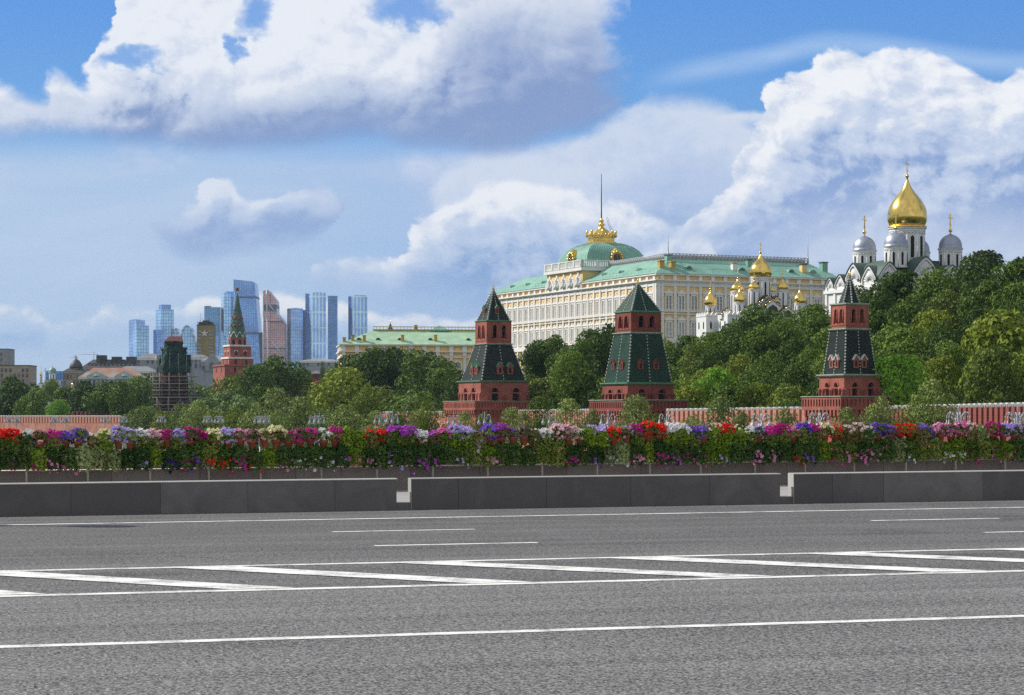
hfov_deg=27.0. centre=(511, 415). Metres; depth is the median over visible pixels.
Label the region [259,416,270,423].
street lamp
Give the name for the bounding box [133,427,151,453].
potted plant
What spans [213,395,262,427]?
tree
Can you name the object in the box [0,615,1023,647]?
road marking
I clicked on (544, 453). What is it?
potted plant
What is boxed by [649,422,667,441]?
potted plant
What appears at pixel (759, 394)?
tree
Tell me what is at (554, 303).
window
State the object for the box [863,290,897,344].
tree
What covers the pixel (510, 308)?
window
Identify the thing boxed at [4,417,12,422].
street lamp
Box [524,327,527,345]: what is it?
window
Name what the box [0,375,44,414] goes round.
tree
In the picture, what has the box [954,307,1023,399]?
tree
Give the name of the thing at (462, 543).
road marking
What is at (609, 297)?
window
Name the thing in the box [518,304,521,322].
window
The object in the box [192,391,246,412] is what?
tree
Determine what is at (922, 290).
tree
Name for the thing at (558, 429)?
potted plant
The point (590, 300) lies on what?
window
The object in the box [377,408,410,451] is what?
tree
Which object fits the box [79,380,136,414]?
tree
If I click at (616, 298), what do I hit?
window
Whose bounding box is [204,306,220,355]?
skyscraper
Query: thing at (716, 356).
tree
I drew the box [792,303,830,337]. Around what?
tree
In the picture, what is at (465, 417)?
tree
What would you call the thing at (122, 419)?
street lamp
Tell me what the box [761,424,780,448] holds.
potted plant
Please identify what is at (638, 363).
fortress tower
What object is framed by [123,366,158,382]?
mansion
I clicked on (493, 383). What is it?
fortress tower
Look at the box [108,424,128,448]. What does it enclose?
potted plant
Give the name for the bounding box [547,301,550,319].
window
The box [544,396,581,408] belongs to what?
tree
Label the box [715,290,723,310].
window
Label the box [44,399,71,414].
tree
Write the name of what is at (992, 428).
potted plant
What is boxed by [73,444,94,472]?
potted plant
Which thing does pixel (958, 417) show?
street lamp
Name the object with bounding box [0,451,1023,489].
bridge parapet
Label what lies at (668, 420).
street lamp
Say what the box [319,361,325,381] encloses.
tree
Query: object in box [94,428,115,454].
potted plant
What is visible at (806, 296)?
window
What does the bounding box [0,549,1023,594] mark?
hatched marking
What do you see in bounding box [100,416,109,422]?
street lamp
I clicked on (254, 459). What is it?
potted plant
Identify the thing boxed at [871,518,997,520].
road marking
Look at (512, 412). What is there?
tree
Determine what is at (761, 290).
cathedral
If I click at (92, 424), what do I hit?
fortress wall
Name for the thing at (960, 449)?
potted plant
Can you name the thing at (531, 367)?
tree
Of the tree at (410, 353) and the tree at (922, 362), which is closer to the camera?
the tree at (922, 362)
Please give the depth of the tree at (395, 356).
755.74 m
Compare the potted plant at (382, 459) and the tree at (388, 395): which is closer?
the potted plant at (382, 459)
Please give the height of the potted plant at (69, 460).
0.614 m
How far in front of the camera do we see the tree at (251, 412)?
502.98 m
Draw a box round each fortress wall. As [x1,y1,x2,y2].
[0,415,124,442]
[44,412,110,414]
[364,411,444,429]
[518,409,591,452]
[666,407,804,448]
[882,402,1023,447]
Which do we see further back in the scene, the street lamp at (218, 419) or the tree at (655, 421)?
the street lamp at (218, 419)
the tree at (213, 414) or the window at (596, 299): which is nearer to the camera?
the tree at (213, 414)
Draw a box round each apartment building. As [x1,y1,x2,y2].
[0,349,14,364]
[0,365,36,391]
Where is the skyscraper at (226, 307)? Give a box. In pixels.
[219,291,232,356]
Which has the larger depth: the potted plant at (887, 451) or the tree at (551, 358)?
the tree at (551, 358)
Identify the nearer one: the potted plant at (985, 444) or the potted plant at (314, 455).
the potted plant at (314, 455)
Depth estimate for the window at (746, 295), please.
611.84 m
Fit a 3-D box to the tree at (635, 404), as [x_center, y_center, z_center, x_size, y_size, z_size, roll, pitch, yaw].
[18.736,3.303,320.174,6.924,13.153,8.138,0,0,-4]
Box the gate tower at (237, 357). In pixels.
[212,287,253,390]
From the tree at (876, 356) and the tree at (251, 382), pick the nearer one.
the tree at (876, 356)
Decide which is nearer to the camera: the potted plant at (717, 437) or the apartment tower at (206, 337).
the potted plant at (717, 437)
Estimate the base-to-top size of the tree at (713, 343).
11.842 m
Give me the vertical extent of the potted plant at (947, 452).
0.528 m
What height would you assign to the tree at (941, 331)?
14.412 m
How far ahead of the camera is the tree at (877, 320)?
415.18 m
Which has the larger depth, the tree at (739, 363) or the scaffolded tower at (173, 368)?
the scaffolded tower at (173, 368)
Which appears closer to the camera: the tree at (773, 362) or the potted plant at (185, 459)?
the potted plant at (185, 459)
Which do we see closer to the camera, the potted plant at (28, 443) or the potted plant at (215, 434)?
the potted plant at (28, 443)
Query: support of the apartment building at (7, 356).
on the ground
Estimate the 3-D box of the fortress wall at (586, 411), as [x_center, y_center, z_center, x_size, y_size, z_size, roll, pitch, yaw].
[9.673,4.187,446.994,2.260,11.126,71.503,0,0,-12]
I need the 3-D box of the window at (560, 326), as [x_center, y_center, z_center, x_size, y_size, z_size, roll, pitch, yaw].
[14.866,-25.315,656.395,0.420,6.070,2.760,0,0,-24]
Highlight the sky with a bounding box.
[0,0,1023,384]
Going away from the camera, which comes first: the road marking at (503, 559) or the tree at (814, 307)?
the road marking at (503, 559)
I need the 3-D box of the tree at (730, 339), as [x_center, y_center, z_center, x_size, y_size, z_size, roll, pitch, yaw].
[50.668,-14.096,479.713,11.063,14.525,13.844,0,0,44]
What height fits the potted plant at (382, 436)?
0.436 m
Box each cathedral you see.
[696,242,805,341]
[823,160,977,315]
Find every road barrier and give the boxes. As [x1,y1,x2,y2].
[0,478,396,515]
[408,473,780,509]
[788,470,1023,502]
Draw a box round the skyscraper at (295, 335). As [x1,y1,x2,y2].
[287,308,304,372]
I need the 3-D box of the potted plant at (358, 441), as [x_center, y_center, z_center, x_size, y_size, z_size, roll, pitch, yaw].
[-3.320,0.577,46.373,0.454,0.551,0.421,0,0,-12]
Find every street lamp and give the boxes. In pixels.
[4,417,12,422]
[12,415,20,429]
[50,417,59,422]
[61,417,70,422]
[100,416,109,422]
[118,415,127,448]
[156,414,166,428]
[203,416,212,422]
[214,416,224,444]
[253,414,263,446]
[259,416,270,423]
[308,414,318,444]
[313,413,325,445]
[373,412,385,452]
[385,411,399,424]
[446,413,460,436]
[477,412,491,424]
[541,410,556,425]
[600,412,616,450]
[658,410,674,425]
[750,410,771,425]
[808,408,831,425]
[946,406,970,426]
[1004,406,1023,424]
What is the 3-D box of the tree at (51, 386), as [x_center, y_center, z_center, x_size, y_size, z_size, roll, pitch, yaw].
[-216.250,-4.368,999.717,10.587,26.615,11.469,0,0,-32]
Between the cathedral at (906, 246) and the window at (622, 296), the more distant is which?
the window at (622, 296)
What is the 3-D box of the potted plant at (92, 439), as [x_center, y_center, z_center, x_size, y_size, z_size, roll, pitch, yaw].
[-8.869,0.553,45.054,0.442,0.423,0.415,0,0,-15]
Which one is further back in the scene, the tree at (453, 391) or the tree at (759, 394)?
the tree at (453, 391)
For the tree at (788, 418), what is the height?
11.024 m
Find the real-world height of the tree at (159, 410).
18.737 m
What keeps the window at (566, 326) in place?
in the palace
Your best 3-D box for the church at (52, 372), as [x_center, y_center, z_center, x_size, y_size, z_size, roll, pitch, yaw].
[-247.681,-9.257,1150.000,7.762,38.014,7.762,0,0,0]
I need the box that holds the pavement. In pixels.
[397,484,791,502]
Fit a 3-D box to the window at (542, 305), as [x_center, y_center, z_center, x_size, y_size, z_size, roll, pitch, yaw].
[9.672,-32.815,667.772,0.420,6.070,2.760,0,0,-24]
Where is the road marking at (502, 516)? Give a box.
[8,507,1021,524]
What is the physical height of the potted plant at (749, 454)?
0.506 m
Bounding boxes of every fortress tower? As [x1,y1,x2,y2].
[443,281,530,445]
[588,279,686,452]
[800,270,897,450]
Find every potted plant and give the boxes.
[0,428,8,454]
[0,449,18,473]
[3,428,22,456]
[15,449,33,469]
[16,428,36,454]
[29,446,50,474]
[32,429,49,448]
[43,428,63,457]
[43,446,62,473]
[57,430,74,449]
[60,447,80,474]
[68,427,88,450]
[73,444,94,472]
[82,432,99,447]
[88,444,106,470]
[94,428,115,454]
[102,448,122,471]
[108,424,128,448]
[118,427,139,450]
[119,448,137,470]
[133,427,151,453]
[134,445,153,470]
[147,427,163,455]
[147,448,163,468]
[159,429,174,448]
[161,448,180,473]
[170,428,190,454]
[174,444,196,472]
[181,426,200,447]
[189,443,206,474]
[192,429,211,456]
[200,442,220,471]
[206,427,223,446]
[215,445,233,473]
[218,426,237,448]
[228,445,249,474]
[232,428,249,445]
[241,428,260,449]
[245,447,263,472]
[256,428,272,447]
[261,447,278,468]
[267,424,287,448]
[275,445,292,471]
[279,430,297,448]
[290,446,308,470]
[291,427,307,447]
[302,427,318,447]
[302,444,323,471]
[314,427,332,448]
[319,446,338,471]
[325,426,345,447]
[331,443,351,469]
[338,426,355,447]
[347,444,364,466]
[350,430,366,450]
[360,447,378,468]
[363,428,379,452]
[373,441,390,469]
[376,428,390,447]
[381,442,404,470]
[386,424,404,450]
[398,424,417,452]
[401,441,418,467]
[413,429,429,452]
[413,443,432,473]
[427,429,441,452]
[427,442,445,469]
[436,427,455,451]
[442,445,458,464]
[446,423,464,450]
[455,440,472,468]
[457,426,475,450]
[468,441,484,467]
[472,431,487,454]
[478,423,500,445]
[480,443,499,470]
[490,422,511,444]
[492,442,511,465]
[505,428,521,444]
[505,442,523,467]
[517,426,532,444]
[521,445,536,466]
[527,428,540,450]
[534,442,552,464]
[539,428,554,451]
[546,423,568,442]
[546,438,568,467]
[558,423,578,445]
[561,444,581,468]
[571,428,586,446]
[574,440,590,465]
[580,424,599,449]
[588,443,603,467]
[592,423,611,450]
[600,442,617,465]
[606,426,622,446]
[615,440,630,466]
[617,425,634,443]
[627,423,646,448]
[628,444,645,467]
[637,420,656,442]
[643,442,654,462]
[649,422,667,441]
[652,439,670,465]
[659,422,678,450]
[665,441,682,469]
[672,422,692,448]
[680,443,695,464]
[682,425,701,449]
[690,445,707,466]
[695,425,712,444]
[702,439,719,464]
[708,423,724,448]
[715,444,731,466]
[717,422,736,448]
[727,440,744,463]
[732,424,751,449]
[744,425,758,448]
[744,442,756,461]
[749,425,766,443]
[752,442,771,465]
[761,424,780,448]
[766,441,781,462]
[773,423,791,451]
[776,439,794,461]
[786,425,800,443]
[790,441,806,465]
[795,422,813,448]
[799,439,821,466]
[807,422,824,445]
[814,440,831,462]
[816,422,834,442]
[829,425,842,442]
[829,439,844,465]
[839,424,855,445]
[842,443,858,462]
[848,422,866,444]
[852,440,870,467]
[863,426,877,446]
[866,441,882,461]
[869,422,886,441]
[876,438,896,462]
[881,424,898,440]
[889,436,907,462]
[894,423,908,439]
[901,423,918,439]
[901,437,919,463]
[911,423,931,447]
[915,444,929,461]
[925,426,937,442]
[926,437,943,460]
[932,422,950,442]
[940,423,957,441]
[940,441,954,462]
[951,436,968,463]
[953,421,969,439]
[961,421,980,446]
[961,439,981,464]
[975,424,989,446]
[975,438,993,459]
[984,421,1003,440]
[986,437,1002,462]
[997,422,1010,441]
[998,440,1015,462]
[1006,422,1023,441]
[1007,437,1023,462]
[1018,421,1023,440]
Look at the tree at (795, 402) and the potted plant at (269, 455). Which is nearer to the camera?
the potted plant at (269, 455)
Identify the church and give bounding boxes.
[38,372,43,387]
[44,363,60,404]
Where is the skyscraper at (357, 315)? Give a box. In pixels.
[348,295,366,339]
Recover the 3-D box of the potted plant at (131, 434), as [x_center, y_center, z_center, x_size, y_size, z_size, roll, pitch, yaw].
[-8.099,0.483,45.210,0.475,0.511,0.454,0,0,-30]
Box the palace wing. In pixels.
[336,325,474,394]
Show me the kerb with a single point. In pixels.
(403, 506)
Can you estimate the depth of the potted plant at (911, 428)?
49.22 m
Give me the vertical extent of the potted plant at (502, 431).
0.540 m
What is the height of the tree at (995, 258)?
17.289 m
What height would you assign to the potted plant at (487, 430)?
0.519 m
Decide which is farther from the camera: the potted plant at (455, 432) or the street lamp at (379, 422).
the street lamp at (379, 422)
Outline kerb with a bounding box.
[397,497,792,509]
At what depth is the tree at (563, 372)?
478.47 m
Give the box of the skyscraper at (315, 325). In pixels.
[305,292,337,359]
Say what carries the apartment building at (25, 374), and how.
on the ground
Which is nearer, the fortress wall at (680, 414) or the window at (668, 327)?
the fortress wall at (680, 414)
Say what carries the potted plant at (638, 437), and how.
in the flower rack
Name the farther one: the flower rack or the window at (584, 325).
the window at (584, 325)
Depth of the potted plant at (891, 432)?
49.09 m
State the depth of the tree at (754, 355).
456.58 m
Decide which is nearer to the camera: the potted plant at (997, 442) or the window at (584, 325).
the potted plant at (997, 442)
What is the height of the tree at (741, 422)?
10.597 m
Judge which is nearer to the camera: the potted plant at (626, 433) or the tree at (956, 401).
the potted plant at (626, 433)
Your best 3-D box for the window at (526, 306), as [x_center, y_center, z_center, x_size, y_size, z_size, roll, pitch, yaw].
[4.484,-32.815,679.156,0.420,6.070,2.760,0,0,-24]
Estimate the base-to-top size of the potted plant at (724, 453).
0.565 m
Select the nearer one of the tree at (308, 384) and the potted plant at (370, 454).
the potted plant at (370, 454)
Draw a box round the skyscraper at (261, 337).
[260,332,262,362]
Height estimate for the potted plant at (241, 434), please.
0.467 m
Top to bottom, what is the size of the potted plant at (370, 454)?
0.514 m
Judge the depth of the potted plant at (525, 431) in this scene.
47.11 m
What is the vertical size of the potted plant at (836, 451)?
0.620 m
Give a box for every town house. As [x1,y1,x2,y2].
[62,356,86,389]
[137,354,156,369]
[189,355,206,385]
[201,354,221,396]
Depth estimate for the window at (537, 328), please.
671.56 m
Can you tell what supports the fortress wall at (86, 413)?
on the ground
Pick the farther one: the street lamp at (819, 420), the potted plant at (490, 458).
the street lamp at (819, 420)
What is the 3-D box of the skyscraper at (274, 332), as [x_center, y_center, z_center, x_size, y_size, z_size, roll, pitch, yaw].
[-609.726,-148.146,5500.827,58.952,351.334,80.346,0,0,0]
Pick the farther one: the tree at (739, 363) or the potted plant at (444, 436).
the tree at (739, 363)
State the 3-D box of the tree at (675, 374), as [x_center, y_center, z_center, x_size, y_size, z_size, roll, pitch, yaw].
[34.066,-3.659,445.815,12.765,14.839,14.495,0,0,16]
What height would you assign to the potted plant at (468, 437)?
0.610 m
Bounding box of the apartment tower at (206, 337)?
[197,318,215,356]
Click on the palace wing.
(456, 346)
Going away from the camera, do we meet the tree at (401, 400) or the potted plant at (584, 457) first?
the potted plant at (584, 457)
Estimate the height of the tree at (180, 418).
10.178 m
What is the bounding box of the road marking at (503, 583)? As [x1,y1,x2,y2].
[0,570,1023,596]
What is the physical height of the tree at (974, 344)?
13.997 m
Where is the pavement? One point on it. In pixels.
(402, 496)
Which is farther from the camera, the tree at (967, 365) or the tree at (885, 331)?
the tree at (885, 331)
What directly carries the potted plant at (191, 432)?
in the flower rack
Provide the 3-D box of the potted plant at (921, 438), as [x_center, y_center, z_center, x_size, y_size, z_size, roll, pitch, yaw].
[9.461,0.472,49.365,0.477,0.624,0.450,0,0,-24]
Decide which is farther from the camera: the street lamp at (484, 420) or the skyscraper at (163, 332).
the skyscraper at (163, 332)
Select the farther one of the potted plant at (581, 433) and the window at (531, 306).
the window at (531, 306)
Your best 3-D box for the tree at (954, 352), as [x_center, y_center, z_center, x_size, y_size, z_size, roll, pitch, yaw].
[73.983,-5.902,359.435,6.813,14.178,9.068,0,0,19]
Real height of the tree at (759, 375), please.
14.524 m
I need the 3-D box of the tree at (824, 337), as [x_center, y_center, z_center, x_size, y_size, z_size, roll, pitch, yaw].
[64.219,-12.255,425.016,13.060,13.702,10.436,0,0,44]
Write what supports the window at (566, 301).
in the palace
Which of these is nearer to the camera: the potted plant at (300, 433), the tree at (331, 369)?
the potted plant at (300, 433)
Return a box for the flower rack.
[1,442,1020,482]
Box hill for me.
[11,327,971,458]
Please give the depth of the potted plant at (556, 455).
47.22 m
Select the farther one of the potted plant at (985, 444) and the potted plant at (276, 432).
the potted plant at (985, 444)
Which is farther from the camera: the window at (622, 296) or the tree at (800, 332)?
the window at (622, 296)
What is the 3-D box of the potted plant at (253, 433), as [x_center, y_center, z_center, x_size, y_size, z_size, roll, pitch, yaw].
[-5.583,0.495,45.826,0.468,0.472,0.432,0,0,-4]
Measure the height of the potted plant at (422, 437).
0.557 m
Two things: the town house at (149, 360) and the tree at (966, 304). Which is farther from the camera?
the town house at (149, 360)
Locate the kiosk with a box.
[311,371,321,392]
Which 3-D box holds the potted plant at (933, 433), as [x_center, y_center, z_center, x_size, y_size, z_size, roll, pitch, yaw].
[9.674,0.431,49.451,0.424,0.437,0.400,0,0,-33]
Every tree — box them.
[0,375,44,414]
[0,398,14,414]
[12,387,48,414]
[41,378,60,404]
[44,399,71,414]
[45,387,85,414]
[67,380,102,414]
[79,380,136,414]
[105,380,137,424]
[119,410,145,440]
[121,406,160,440]
[126,375,155,416]
[131,400,174,428]
[146,372,158,410]
[149,411,173,447]
[167,402,194,432]
[173,413,200,431]
[179,399,213,440]
[187,398,220,429]
[188,378,212,401]
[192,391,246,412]
[198,410,231,446]
[206,375,255,400]
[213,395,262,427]
[218,406,252,447]
[233,364,273,426]
[237,402,274,450]
[258,387,297,428]
[259,354,312,407]
[263,410,293,449]
[274,396,321,447]
[275,397,312,426]
[285,371,312,403]
[300,409,330,448]
[304,366,370,429]
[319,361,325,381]
[320,403,365,452]
[323,366,336,388]
[333,347,394,401]
[339,385,400,430]
[349,384,384,428]
[360,410,388,432]
[366,346,415,401]
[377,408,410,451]
[378,389,442,410]
[389,395,430,450]
[394,348,437,397]
[394,349,460,398]
[408,400,449,433]
[421,366,460,410]
[439,370,464,406]
[454,411,475,449]
[471,413,495,441]
[496,407,529,452]
[511,410,534,445]
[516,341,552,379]
[519,340,547,379]
[523,396,554,429]
[524,373,539,395]
[528,378,563,409]
[531,334,566,375]
[536,365,562,398]
[544,346,571,369]
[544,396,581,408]
[544,398,589,447]
[549,350,591,406]
[557,339,597,375]
[564,371,603,408]
[572,329,598,405]
[577,408,608,429]
[581,384,601,408]
[588,322,614,377]
[596,377,604,398]
[613,394,653,449]
[645,412,670,442]
[664,341,683,370]
[667,335,704,378]
[668,363,695,385]
[672,380,682,397]
[674,386,714,407]
[675,368,719,404]
[676,340,714,374]
[677,341,711,379]
[679,413,705,439]
[689,348,734,385]
[690,367,733,406]
[695,331,727,367]
[697,395,741,449]
[700,384,744,407]
[708,321,754,368]
[713,353,755,388]
[720,319,752,348]
[729,303,799,334]
[729,325,780,374]
[730,410,757,428]
[734,364,783,406]
[736,382,774,407]
[742,318,800,370]
[751,348,787,395]
[766,319,812,355]
[766,382,811,406]
[766,406,799,426]
[767,362,817,398]
[775,398,801,406]
[776,336,820,384]
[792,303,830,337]
[793,311,830,353]
[794,346,826,389]
[803,377,818,395]
[810,323,830,355]
[811,343,878,370]
[812,360,824,395]
[831,407,862,448]
[855,285,869,302]
[860,395,902,447]
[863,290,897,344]
[865,268,922,314]
[869,309,893,350]
[871,321,923,365]
[872,349,892,388]
[872,353,927,404]
[874,358,899,392]
[877,327,930,360]
[885,294,934,351]
[897,394,938,436]
[903,379,957,447]
[907,353,950,386]
[911,309,960,355]
[911,319,968,370]
[912,266,972,323]
[914,380,971,404]
[921,289,964,342]
[924,355,963,399]
[926,272,958,302]
[932,339,967,399]
[947,249,1006,318]
[953,257,1002,297]
[954,293,991,354]
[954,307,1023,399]
[959,364,1011,403]
[960,305,1002,355]
[961,331,1005,371]
[962,345,1023,403]
[962,354,999,387]
[970,279,1007,318]
[984,282,1023,311]
[986,352,1023,401]
[990,258,1023,294]
[996,299,1023,321]
[999,256,1023,294]
[1015,364,1023,401]
[1016,287,1023,302]
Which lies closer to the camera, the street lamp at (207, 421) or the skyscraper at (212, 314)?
the street lamp at (207, 421)
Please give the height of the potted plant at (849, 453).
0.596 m
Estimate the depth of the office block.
2600.00 m
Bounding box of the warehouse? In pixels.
[298,359,337,394]
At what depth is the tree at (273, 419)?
487.69 m
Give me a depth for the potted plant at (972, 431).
49.55 m
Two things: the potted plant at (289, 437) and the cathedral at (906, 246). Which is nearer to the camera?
the potted plant at (289, 437)
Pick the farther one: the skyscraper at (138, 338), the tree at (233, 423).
the skyscraper at (138, 338)
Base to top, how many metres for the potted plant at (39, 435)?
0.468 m
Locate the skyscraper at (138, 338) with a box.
[129,320,148,356]
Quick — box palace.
[486,174,837,372]
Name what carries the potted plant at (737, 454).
in the flower rack
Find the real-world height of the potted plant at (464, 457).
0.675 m
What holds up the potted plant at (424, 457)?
attached to the flower rack
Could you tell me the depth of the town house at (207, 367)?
1320.00 m
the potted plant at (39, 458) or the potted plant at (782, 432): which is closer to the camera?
the potted plant at (39, 458)
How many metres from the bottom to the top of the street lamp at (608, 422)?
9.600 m
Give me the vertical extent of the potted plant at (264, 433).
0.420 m
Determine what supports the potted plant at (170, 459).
on the flower rack
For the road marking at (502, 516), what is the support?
on the road
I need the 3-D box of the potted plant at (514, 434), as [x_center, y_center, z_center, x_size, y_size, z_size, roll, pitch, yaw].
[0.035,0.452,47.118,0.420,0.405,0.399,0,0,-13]
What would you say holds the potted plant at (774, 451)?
on the flower rack
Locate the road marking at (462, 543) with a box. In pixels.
[374,542,537,545]
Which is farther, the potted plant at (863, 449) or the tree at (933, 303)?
the tree at (933, 303)
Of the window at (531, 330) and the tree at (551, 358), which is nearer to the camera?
the tree at (551, 358)
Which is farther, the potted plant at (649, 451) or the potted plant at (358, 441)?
the potted plant at (649, 451)
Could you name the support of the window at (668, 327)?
in the palace
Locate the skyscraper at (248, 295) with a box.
[233,279,261,364]
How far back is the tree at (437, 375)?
642.49 m
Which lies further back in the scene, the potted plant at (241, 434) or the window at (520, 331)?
the window at (520, 331)
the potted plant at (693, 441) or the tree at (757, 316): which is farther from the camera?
the tree at (757, 316)
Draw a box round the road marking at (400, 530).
[331,529,469,531]
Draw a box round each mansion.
[78,368,146,390]
[83,355,141,370]
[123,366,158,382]
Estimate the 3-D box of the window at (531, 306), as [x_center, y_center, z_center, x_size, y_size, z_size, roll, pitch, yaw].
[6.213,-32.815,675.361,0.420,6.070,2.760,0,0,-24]
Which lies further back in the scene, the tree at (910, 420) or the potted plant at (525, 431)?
the tree at (910, 420)
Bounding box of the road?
[0,500,1023,694]
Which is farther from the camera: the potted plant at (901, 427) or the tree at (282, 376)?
the tree at (282, 376)
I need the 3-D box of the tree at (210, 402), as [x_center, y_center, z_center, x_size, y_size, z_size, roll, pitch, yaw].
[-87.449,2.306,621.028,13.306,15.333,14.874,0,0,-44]
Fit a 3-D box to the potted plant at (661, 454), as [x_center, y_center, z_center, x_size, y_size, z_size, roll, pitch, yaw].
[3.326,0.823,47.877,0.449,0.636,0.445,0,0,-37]
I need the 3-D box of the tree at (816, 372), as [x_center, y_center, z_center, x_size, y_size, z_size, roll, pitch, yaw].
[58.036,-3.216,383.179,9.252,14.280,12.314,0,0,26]
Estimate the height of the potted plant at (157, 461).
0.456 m
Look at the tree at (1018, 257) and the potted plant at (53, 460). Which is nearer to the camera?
the potted plant at (53, 460)
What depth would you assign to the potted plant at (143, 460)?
45.15 m
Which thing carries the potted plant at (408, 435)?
in the flower rack
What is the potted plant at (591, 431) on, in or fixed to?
in the flower rack
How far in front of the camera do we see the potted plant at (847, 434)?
48.84 m
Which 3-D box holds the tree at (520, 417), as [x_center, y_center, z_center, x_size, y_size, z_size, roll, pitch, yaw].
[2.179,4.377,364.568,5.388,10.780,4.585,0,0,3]
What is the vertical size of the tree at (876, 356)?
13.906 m
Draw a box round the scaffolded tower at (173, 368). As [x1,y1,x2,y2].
[149,336,200,425]
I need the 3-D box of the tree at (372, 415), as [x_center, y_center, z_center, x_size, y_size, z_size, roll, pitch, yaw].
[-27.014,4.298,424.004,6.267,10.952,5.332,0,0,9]
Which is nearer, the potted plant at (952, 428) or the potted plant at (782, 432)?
the potted plant at (782, 432)
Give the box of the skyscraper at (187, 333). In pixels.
[172,325,196,377]
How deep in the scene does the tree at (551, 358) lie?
551.47 m
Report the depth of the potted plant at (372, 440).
46.30 m
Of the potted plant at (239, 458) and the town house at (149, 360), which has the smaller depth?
the potted plant at (239, 458)
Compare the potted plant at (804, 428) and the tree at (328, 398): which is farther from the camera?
the tree at (328, 398)
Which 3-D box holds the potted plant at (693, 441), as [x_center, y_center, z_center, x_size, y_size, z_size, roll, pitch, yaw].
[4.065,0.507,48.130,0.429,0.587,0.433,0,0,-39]
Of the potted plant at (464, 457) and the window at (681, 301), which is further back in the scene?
the window at (681, 301)
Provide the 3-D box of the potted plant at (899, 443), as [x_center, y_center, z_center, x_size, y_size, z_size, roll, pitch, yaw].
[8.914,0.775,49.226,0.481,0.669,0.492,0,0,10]
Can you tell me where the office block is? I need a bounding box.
[46,371,62,386]
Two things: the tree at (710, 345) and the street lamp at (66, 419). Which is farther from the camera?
the street lamp at (66, 419)
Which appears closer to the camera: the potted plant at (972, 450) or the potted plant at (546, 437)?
the potted plant at (546, 437)
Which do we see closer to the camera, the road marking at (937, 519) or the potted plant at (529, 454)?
the road marking at (937, 519)
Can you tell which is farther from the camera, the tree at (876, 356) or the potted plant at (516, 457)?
the tree at (876, 356)
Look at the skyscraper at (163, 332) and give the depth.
5482.34 m
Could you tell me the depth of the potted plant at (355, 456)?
46.16 m
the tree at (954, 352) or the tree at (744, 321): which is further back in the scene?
the tree at (744, 321)
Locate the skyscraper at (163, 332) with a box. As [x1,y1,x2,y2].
[153,305,173,354]
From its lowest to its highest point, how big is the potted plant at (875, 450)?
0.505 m
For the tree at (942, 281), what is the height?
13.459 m
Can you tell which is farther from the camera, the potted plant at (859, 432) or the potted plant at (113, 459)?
the potted plant at (859, 432)
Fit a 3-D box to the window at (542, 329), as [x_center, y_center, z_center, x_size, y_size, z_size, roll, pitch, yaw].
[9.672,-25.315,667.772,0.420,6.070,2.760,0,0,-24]
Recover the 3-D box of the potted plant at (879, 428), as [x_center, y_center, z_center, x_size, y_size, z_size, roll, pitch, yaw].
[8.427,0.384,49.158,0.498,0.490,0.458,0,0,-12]
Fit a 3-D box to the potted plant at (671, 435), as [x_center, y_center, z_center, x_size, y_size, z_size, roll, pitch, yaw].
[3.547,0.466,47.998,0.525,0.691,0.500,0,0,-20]
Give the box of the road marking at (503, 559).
[0,548,1023,570]
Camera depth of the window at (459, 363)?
835.46 m
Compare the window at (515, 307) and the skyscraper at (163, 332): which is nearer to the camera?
the window at (515, 307)
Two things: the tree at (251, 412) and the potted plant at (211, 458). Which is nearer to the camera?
the potted plant at (211, 458)
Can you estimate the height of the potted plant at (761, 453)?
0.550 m
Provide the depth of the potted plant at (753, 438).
48.31 m
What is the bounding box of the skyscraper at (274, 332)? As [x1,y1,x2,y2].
[263,289,286,366]
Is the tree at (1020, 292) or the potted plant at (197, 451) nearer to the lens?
the potted plant at (197, 451)
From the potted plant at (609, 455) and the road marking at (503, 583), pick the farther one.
the potted plant at (609, 455)
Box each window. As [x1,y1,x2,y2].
[454,361,461,374]
[507,305,511,323]
[513,304,516,322]
[513,328,516,346]
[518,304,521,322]
[518,327,521,345]
[524,303,527,321]
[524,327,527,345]
[529,303,532,321]
[529,326,532,345]
[535,302,538,320]
[535,326,538,341]
[540,301,544,320]
[540,325,544,341]
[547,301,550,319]
[547,325,550,338]
[552,300,555,319]
[552,324,555,336]
[558,299,561,318]
[558,324,561,337]
[564,299,567,318]
[564,323,567,342]
[570,298,573,317]
[570,323,573,342]
[576,297,579,316]
[576,322,579,341]
[582,296,586,316]
[582,321,586,338]
[588,296,592,315]
[594,295,598,315]
[601,294,604,314]
[607,294,611,313]
[614,293,618,313]
[620,292,624,302]
[648,289,652,300]
[664,289,672,309]
[664,315,672,336]
[677,289,685,310]
[677,315,685,336]
[690,289,698,310]
[690,316,695,335]
[702,290,708,310]
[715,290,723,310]
[727,293,730,308]
[744,292,747,305]
[789,292,794,309]
[803,293,808,310]
[813,293,820,304]
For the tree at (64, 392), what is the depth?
923.69 m

